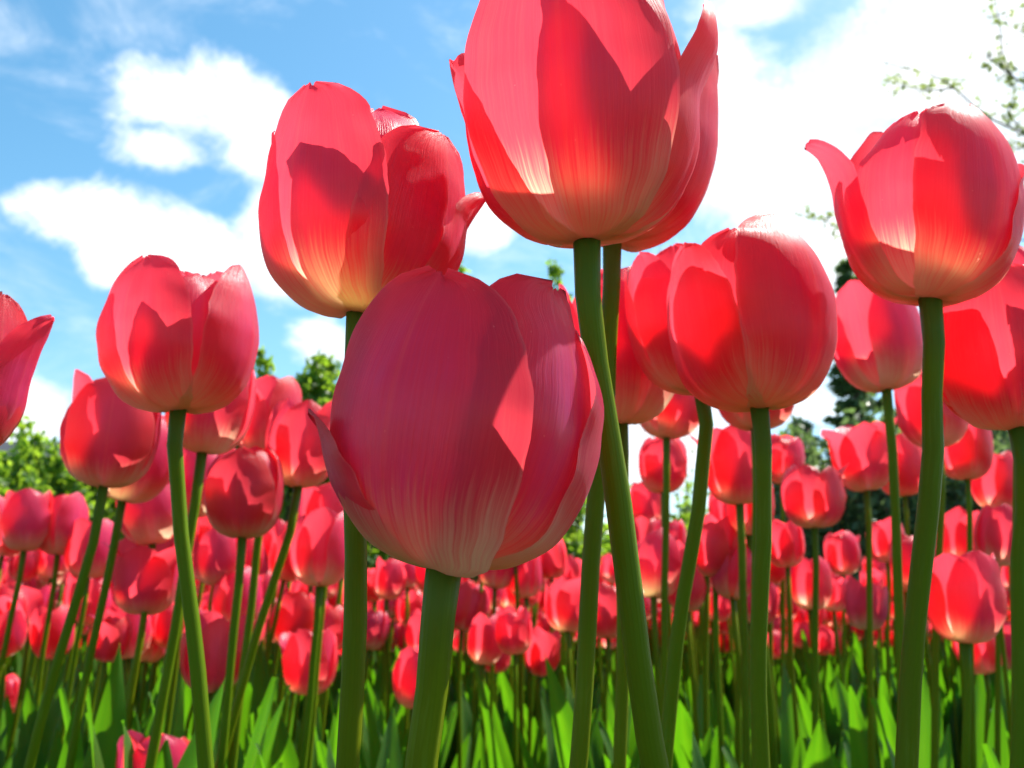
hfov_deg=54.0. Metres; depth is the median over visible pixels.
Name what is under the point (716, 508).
tulip
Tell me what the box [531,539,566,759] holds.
tulip
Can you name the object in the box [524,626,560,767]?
tulip
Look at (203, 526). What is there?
tulip
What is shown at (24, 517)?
tulip
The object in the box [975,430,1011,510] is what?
shrub
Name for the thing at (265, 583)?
tulip
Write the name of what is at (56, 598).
tulip
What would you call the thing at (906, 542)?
tulip
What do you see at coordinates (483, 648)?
tulip
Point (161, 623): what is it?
tulip
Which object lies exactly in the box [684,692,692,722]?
leaf plant
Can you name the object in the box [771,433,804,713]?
tulip
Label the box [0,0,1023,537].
sky
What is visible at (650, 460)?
tulip
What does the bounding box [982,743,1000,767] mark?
leaf plant
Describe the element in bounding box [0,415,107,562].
bush
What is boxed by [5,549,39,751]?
tulip
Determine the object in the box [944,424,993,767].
tulip
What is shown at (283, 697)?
tulip
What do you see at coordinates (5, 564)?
tulip
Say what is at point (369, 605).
tulip
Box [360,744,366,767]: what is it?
leaf plant
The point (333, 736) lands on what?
leaf plant
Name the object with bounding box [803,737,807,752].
leaf plant
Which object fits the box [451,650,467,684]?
tulip
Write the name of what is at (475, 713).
tulip
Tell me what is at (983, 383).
tulip
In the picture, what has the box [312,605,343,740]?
tulip
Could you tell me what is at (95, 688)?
tulip
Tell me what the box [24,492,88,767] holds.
tulip
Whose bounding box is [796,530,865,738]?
tulip
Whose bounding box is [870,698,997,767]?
leaf plant
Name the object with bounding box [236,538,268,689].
tulip
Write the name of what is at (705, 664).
tulip
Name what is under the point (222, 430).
tulip
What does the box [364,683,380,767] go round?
leaf plant
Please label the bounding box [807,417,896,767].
tulip
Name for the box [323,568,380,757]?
tulip
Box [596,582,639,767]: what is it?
tulip
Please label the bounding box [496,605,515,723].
tulip
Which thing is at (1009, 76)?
tree
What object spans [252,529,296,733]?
tulip
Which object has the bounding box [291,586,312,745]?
tulip
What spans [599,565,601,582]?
tulip
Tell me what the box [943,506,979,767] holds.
tulip
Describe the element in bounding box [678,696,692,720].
tulip
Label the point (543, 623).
tulip
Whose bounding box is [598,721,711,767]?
leaf plant
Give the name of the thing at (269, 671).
tulip
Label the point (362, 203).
tulip
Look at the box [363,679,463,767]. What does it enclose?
leaf plant
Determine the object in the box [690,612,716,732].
tulip
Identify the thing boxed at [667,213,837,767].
tulip
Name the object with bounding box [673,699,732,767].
leaf plant
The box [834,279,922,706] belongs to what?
tulip
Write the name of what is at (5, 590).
tulip
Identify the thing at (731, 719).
tulip
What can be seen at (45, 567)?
tulip
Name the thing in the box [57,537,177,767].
tulip
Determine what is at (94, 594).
tulip
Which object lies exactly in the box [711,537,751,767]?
tulip
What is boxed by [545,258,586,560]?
bush
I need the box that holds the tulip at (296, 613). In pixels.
[247,587,314,767]
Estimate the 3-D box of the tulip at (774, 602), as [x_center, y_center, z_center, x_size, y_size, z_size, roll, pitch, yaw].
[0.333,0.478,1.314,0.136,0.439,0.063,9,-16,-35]
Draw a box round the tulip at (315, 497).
[244,482,342,767]
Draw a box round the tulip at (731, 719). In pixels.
[723,617,734,738]
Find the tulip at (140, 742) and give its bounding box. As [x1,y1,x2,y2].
[116,699,233,767]
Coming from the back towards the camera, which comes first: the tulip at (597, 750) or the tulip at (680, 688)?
the tulip at (680, 688)
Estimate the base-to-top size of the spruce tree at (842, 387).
3.208 m
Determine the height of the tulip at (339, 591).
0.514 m
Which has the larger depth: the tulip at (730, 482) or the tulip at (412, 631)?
the tulip at (412, 631)
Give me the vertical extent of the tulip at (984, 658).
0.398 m
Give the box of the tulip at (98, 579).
[68,576,102,677]
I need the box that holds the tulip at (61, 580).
[16,571,70,729]
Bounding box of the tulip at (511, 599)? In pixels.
[485,586,540,767]
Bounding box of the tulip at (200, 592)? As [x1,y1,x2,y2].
[184,553,203,691]
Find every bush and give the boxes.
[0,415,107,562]
[49,449,124,540]
[235,344,275,448]
[248,348,387,569]
[368,545,478,584]
[458,260,478,583]
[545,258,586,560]
[562,498,611,564]
[601,480,707,549]
[684,492,710,534]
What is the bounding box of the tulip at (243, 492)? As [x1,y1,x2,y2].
[122,444,283,767]
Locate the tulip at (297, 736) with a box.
[289,599,327,753]
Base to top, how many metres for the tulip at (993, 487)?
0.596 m
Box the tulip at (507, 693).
[499,578,549,767]
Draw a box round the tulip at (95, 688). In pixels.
[85,661,101,738]
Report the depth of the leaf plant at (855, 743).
1.06 m
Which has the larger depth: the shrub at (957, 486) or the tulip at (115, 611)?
the shrub at (957, 486)
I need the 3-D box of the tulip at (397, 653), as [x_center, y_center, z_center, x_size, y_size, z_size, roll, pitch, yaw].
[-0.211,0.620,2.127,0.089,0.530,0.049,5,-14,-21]
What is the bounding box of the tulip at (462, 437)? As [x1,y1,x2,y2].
[308,265,603,767]
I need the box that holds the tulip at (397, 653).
[396,591,422,704]
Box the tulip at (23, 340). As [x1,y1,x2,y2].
[0,291,54,445]
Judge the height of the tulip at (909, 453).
0.618 m
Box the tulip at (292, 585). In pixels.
[290,580,295,592]
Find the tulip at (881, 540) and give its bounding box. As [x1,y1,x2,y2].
[872,517,904,731]
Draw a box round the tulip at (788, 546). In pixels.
[771,519,807,767]
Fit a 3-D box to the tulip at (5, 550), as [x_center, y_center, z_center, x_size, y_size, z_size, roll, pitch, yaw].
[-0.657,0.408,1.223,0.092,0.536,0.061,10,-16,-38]
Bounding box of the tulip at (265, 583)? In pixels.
[262,570,280,648]
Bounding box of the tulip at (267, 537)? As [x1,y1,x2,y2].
[239,519,284,755]
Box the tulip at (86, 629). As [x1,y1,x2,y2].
[75,626,88,667]
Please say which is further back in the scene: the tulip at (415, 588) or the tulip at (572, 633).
the tulip at (415, 588)
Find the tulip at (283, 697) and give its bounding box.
[282,686,285,713]
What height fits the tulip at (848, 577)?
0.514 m
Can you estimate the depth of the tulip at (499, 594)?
2.18 m
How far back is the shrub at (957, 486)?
6.13 m
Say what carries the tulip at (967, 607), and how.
on the soil
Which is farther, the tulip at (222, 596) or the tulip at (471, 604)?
the tulip at (471, 604)
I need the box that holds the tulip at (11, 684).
[4,672,19,712]
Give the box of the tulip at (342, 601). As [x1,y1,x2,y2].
[341,584,343,606]
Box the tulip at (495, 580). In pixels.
[465,567,513,767]
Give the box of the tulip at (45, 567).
[5,549,67,755]
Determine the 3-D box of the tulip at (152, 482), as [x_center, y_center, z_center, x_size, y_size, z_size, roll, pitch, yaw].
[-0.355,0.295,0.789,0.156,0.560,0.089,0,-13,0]
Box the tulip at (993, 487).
[971,450,1012,767]
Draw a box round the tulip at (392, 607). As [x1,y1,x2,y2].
[382,598,396,707]
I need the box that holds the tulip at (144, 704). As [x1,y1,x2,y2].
[141,670,156,719]
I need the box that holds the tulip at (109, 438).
[24,369,161,767]
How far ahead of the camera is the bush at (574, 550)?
7.25 m
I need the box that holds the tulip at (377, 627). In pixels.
[328,609,399,743]
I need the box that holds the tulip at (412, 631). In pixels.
[377,608,452,766]
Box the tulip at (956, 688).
[942,637,958,701]
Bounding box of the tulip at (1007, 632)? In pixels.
[1003,623,1010,669]
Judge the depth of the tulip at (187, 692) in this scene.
1.48 m
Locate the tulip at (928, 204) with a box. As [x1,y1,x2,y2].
[804,102,1023,767]
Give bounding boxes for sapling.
[639,250,708,529]
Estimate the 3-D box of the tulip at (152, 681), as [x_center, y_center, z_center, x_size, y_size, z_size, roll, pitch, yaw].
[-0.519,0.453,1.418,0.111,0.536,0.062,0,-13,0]
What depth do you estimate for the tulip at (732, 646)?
2.33 m
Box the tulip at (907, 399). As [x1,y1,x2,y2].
[894,372,968,767]
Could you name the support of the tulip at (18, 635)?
on the soil
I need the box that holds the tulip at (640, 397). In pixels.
[559,267,673,767]
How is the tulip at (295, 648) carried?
on the soil
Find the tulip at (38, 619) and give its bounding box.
[29,605,74,735]
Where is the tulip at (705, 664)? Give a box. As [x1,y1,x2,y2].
[703,576,709,740]
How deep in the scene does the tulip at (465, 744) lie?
1.76 m
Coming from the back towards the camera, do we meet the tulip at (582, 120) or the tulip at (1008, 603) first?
the tulip at (1008, 603)
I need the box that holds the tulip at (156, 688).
[142,601,173,720]
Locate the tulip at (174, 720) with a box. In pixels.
[131,448,216,737]
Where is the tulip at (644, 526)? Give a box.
[609,516,657,709]
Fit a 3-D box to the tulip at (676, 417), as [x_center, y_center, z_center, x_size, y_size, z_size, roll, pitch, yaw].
[0.118,0.277,0.861,0.162,0.627,0.080,8,-15,-31]
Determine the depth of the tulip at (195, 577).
2.15 m
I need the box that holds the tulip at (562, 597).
[540,575,596,767]
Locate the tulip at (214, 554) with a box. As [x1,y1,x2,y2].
[193,528,236,585]
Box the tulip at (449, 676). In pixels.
[444,577,462,715]
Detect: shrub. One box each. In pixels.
[772,414,886,636]
[811,392,972,634]
[889,428,1010,535]
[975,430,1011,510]
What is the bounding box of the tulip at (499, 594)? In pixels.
[483,584,504,689]
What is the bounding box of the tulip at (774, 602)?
[747,582,779,767]
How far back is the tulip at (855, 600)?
1.15 m
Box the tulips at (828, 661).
[5,569,1010,767]
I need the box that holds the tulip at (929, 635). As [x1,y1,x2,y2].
[927,617,931,661]
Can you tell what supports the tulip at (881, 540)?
on the soil
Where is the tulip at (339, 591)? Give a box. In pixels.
[318,577,343,714]
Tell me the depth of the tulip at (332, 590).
2.54 m
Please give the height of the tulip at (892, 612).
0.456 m
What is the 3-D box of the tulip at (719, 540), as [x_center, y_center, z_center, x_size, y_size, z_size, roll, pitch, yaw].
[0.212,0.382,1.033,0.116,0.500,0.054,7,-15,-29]
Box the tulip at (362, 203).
[258,81,484,767]
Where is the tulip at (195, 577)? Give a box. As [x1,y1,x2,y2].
[192,562,197,579]
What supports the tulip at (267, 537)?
on the soil
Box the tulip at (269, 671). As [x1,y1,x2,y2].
[268,654,281,715]
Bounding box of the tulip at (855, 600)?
[844,577,887,767]
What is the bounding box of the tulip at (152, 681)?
[144,549,192,716]
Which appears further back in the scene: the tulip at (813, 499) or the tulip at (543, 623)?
the tulip at (543, 623)
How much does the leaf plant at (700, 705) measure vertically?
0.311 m
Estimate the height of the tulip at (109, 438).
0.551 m
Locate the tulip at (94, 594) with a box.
[49,578,111,742]
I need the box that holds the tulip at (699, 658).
[680,607,709,712]
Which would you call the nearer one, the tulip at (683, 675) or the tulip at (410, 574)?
the tulip at (410, 574)
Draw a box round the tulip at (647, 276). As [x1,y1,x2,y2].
[625,243,713,767]
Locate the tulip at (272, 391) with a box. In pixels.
[228,375,301,767]
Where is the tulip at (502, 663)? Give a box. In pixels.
[480,652,512,757]
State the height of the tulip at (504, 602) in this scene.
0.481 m
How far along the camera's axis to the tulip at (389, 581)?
1.53 m
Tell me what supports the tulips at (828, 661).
on the soil
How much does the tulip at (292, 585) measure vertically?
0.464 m
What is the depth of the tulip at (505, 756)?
1.53 m
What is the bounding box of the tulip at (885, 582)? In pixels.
[883,568,903,602]
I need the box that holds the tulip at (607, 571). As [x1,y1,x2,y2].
[601,553,631,715]
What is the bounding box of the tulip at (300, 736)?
[253,695,305,761]
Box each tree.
[780,418,830,465]
[790,0,1023,256]
[819,256,882,463]
[878,407,898,514]
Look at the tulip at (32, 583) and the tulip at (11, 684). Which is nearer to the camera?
the tulip at (32, 583)
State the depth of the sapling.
8.78 m
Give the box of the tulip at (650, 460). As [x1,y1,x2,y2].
[603,437,687,767]
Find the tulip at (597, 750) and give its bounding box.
[592,638,614,767]
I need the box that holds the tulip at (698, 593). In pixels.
[668,567,718,767]
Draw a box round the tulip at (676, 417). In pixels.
[562,393,698,764]
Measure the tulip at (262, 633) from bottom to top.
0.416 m
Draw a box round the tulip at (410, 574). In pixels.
[374,561,415,737]
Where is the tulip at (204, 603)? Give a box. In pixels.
[200,592,209,610]
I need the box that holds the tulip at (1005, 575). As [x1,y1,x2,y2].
[1001,566,1009,595]
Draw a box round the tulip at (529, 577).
[509,556,542,767]
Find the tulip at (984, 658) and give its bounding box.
[951,637,1001,766]
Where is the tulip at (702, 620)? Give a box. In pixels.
[701,577,711,672]
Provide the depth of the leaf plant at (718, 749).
1.42 m
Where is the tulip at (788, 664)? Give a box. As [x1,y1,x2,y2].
[776,567,790,682]
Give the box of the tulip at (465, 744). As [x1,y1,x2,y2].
[452,629,480,767]
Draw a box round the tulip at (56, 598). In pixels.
[53,584,65,606]
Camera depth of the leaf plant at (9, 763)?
1.04 m
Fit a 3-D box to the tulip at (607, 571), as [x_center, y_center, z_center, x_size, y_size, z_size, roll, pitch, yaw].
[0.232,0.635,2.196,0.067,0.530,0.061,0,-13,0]
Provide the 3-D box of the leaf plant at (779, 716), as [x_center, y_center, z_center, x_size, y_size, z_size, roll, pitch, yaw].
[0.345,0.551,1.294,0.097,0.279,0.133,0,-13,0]
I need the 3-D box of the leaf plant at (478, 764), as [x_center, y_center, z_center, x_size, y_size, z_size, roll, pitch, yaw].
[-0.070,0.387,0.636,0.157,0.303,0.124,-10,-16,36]
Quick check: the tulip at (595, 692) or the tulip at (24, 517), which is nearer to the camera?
the tulip at (24, 517)
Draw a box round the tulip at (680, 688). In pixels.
[679,620,709,697]
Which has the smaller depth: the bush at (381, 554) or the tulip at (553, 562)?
the tulip at (553, 562)
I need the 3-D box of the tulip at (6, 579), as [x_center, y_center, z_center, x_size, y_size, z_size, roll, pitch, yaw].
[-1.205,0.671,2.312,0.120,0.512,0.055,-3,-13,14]
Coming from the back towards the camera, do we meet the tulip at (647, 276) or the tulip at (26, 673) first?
the tulip at (26, 673)
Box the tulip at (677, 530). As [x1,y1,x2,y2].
[652,519,686,639]
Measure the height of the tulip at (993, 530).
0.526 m
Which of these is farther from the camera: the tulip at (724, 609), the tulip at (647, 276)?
the tulip at (724, 609)
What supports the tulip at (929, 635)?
on the soil
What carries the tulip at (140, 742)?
on the soil
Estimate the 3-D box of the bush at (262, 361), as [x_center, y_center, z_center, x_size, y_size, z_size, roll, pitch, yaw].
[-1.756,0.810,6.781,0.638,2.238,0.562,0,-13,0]
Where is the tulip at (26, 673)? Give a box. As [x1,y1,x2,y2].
[20,641,42,708]
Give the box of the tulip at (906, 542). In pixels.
[889,533,939,750]
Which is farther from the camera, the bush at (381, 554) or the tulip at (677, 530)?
the bush at (381, 554)
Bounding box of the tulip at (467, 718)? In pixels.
[461,585,490,743]
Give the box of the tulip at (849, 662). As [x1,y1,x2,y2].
[820,611,852,691]
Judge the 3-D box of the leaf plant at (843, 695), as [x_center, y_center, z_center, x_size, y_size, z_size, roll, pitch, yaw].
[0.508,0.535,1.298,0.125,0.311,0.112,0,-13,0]
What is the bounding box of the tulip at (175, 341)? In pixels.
[96,254,258,767]
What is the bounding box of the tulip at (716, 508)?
[708,493,745,767]
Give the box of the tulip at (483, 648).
[467,612,501,767]
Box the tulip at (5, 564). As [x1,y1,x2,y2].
[0,556,10,581]
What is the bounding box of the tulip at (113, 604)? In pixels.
[64,581,117,739]
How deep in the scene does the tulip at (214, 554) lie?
1.27 m
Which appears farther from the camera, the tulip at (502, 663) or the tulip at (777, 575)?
the tulip at (502, 663)
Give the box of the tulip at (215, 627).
[180,610,267,756]
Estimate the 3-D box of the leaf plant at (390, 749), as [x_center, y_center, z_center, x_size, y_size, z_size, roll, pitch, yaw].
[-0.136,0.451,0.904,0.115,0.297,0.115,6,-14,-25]
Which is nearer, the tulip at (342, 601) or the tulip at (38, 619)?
the tulip at (38, 619)
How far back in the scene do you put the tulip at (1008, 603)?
2.67 m
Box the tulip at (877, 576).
[860,568,882,700]
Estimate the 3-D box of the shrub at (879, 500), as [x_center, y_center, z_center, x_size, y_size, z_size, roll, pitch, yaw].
[2.351,0.921,6.401,1.160,1.860,0.977,0,-13,0]
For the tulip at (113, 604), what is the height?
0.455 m
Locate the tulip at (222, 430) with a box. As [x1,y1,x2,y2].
[145,369,255,767]
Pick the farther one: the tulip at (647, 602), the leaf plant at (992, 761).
the tulip at (647, 602)
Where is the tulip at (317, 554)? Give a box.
[289,506,344,767]
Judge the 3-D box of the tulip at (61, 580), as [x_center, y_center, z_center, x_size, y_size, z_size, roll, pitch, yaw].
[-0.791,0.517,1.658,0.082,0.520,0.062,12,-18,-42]
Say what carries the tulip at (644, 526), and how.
on the soil
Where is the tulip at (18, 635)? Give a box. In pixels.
[0,596,27,721]
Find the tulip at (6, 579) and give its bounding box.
[0,563,15,585]
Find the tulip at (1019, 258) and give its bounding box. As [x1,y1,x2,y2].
[1011,245,1023,709]
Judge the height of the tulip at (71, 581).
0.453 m
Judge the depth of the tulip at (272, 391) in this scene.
0.90 m
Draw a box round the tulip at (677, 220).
[569,55,718,767]
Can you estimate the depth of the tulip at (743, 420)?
0.76 m
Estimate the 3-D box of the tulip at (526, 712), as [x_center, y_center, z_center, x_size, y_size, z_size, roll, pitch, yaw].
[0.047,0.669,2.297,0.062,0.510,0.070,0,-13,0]
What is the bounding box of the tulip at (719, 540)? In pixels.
[696,513,751,767]
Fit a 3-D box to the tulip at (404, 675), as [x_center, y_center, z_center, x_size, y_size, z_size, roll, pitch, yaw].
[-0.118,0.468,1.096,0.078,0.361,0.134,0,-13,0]
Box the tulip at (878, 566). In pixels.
[862,556,885,675]
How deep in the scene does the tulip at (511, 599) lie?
1.79 m
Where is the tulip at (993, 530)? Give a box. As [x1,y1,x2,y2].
[973,503,1011,742]
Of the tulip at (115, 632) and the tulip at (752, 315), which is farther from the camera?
the tulip at (115, 632)
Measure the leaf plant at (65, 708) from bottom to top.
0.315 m
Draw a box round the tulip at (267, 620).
[261,598,276,667]
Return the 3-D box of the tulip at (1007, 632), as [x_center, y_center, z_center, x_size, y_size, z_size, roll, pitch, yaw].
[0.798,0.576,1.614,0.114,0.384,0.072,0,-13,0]
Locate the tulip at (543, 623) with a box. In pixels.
[536,611,558,734]
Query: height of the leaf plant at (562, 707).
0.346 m
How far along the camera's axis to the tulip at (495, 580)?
1.55 m
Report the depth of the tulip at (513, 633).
1.33 m
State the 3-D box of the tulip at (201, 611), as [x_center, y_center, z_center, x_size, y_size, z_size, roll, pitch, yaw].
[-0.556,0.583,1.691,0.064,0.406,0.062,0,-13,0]
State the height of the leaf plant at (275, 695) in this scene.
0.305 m
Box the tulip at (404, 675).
[393,645,418,767]
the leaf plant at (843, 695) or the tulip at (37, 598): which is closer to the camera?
the leaf plant at (843, 695)
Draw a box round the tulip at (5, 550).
[0,538,19,577]
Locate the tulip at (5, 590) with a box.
[0,585,28,613]
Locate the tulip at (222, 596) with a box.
[212,565,266,693]
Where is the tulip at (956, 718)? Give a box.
[947,639,962,767]
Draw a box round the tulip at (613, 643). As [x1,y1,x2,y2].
[591,638,616,719]
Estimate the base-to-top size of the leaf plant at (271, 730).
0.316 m
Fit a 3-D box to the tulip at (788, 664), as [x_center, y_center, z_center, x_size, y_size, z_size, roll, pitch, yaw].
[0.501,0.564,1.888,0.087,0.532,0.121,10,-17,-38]
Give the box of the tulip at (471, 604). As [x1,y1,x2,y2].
[454,582,486,767]
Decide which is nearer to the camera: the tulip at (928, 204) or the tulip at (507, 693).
the tulip at (928, 204)
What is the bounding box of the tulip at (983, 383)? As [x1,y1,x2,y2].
[943,263,1023,767]
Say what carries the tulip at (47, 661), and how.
on the soil
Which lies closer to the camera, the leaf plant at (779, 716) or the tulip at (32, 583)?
the leaf plant at (779, 716)
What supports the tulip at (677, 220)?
on the soil
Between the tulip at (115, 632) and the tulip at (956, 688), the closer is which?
the tulip at (115, 632)
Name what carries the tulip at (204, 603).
on the soil
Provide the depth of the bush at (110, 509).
7.05 m
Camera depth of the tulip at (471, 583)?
2.35 m
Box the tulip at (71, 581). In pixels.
[54,574,91,699]
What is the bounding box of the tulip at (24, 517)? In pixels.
[0,488,52,767]
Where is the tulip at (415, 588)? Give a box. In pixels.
[404,585,418,648]
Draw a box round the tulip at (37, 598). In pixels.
[5,584,50,763]
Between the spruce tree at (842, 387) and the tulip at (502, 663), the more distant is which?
the spruce tree at (842, 387)
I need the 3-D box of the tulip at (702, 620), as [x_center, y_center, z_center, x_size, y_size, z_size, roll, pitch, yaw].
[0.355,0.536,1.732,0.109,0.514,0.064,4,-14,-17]
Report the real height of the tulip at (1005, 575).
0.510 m
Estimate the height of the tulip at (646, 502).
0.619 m
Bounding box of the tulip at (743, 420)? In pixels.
[689,405,793,767]
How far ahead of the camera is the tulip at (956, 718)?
2.51 m
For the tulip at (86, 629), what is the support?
on the soil
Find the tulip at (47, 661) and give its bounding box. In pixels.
[19,584,63,711]
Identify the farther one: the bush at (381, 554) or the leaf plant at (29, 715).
the bush at (381, 554)
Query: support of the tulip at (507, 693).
on the soil
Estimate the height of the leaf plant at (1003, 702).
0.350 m
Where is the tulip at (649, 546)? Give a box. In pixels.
[637,527,683,718]
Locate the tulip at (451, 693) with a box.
[448,675,456,761]
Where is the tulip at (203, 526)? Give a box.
[191,516,237,736]
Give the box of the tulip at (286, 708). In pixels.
[282,684,296,722]
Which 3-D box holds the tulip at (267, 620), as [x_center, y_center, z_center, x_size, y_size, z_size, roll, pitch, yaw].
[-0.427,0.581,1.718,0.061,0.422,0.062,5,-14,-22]
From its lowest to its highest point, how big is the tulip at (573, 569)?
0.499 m
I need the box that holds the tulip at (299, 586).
[285,579,314,736]
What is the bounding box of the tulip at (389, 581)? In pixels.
[339,557,405,767]
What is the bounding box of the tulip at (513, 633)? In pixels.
[473,606,558,767]
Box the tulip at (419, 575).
[415,566,425,590]
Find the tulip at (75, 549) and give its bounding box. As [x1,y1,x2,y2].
[12,518,113,767]
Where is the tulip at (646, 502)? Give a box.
[630,481,660,767]
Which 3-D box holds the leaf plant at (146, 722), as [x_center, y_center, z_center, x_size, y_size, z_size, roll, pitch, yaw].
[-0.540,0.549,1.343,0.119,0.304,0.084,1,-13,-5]
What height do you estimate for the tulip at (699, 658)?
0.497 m
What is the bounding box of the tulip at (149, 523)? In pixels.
[83,481,173,767]
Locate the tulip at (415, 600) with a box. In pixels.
[395,590,422,749]
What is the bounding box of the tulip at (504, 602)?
[500,588,518,701]
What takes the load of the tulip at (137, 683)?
on the soil
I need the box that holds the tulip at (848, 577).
[845,574,850,665]
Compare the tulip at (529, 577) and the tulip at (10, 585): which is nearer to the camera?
the tulip at (529, 577)
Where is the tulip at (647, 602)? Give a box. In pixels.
[602,584,650,767]
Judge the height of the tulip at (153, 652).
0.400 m
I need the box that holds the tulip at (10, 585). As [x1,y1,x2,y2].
[0,581,21,590]
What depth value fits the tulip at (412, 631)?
1.45 m
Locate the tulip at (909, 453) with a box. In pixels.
[848,433,942,747]
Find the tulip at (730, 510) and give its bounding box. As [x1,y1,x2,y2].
[725,485,800,767]
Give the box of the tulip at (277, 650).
[271,521,290,677]
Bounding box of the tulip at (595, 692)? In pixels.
[537,632,599,734]
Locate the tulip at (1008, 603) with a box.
[1006,596,1009,621]
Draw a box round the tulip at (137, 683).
[129,662,142,729]
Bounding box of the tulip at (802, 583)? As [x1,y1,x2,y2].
[779,556,832,767]
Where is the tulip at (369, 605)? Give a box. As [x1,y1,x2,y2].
[367,601,372,610]
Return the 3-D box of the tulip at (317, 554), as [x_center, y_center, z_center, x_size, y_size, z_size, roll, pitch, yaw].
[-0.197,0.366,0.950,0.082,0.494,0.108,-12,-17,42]
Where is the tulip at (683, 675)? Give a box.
[682,648,685,708]
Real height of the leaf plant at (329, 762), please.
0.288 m
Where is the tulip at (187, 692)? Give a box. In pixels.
[184,538,263,739]
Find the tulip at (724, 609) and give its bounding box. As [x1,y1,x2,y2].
[709,587,732,746]
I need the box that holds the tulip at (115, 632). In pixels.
[47,612,131,767]
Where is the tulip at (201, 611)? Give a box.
[199,608,207,614]
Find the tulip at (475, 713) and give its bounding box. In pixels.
[469,578,482,767]
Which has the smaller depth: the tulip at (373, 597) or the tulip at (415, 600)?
the tulip at (373, 597)
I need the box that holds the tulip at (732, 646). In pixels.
[730,613,734,713]
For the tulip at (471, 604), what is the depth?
1.52 m
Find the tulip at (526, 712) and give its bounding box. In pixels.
[524,606,538,751]
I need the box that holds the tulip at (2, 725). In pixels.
[0,595,12,767]
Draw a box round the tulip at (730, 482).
[689,425,752,767]
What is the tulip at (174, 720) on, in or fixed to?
on the soil
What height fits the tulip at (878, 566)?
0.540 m
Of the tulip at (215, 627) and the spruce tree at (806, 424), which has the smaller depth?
the tulip at (215, 627)
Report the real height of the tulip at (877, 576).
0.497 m
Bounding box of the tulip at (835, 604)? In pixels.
[824,577,848,767]
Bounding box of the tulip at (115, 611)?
[83,606,152,759]
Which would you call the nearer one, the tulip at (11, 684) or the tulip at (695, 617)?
the tulip at (11, 684)
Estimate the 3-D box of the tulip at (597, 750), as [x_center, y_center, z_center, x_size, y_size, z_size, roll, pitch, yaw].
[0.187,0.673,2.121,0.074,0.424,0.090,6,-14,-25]
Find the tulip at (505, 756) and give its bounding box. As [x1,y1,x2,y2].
[492,567,522,767]
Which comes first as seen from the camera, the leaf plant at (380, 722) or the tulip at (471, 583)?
the leaf plant at (380, 722)
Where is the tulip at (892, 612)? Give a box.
[890,602,893,619]
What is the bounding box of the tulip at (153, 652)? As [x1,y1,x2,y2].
[133,615,165,722]
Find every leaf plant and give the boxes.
[2,676,85,767]
[4,750,15,767]
[58,689,89,740]
[63,679,157,752]
[148,685,290,767]
[184,674,278,735]
[213,689,244,767]
[255,743,480,767]
[315,697,405,765]
[316,730,389,767]
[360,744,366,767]
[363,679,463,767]
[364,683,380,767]
[374,699,454,767]
[376,707,445,767]
[517,722,556,767]
[544,653,636,767]
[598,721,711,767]
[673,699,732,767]
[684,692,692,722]
[698,674,750,767]
[712,728,725,767]
[741,707,823,767]
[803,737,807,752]
[829,686,980,767]
[837,675,930,767]
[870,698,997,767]
[874,695,952,767]
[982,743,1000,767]
[1001,666,1010,754]
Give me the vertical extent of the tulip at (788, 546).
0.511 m
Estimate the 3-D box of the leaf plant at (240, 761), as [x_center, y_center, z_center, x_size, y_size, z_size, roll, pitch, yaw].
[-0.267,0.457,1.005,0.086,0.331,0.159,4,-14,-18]
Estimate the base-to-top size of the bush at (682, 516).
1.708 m
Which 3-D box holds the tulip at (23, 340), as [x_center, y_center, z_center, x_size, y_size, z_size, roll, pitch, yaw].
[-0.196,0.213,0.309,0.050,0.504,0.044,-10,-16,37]
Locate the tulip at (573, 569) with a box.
[554,555,581,690]
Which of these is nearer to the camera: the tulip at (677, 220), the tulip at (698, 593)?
the tulip at (677, 220)
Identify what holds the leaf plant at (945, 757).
on the soil
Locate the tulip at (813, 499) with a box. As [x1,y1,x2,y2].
[721,463,848,767]
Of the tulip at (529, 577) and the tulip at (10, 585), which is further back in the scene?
the tulip at (10, 585)
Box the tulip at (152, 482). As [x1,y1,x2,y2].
[65,415,169,767]
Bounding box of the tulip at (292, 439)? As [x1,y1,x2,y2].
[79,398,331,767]
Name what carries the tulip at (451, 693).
on the soil
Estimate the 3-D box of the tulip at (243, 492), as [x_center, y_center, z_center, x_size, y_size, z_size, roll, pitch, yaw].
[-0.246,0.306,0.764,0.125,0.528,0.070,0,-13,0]
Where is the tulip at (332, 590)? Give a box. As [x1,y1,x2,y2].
[288,582,337,724]
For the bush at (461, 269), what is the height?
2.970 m
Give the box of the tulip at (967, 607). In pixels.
[909,550,1006,767]
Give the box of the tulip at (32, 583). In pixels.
[17,575,59,723]
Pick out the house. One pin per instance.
(5, 446)
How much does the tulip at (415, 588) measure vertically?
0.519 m
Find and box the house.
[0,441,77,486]
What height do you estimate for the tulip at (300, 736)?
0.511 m
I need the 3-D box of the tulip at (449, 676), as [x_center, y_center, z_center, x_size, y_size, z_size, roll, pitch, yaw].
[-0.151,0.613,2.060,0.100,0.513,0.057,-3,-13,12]
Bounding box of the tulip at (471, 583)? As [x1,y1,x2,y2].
[462,580,475,713]
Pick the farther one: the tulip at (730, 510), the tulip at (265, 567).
the tulip at (265, 567)
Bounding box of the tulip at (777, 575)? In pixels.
[768,562,785,764]
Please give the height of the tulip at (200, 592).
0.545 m
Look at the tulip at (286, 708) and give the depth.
2.16 m
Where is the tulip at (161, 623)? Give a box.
[151,602,184,653]
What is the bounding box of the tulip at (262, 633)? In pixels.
[232,618,265,696]
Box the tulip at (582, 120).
[449,0,717,767]
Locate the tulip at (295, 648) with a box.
[270,628,337,767]
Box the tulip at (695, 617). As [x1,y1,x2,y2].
[691,609,714,691]
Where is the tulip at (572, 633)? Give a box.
[571,558,593,763]
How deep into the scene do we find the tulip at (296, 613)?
1.39 m

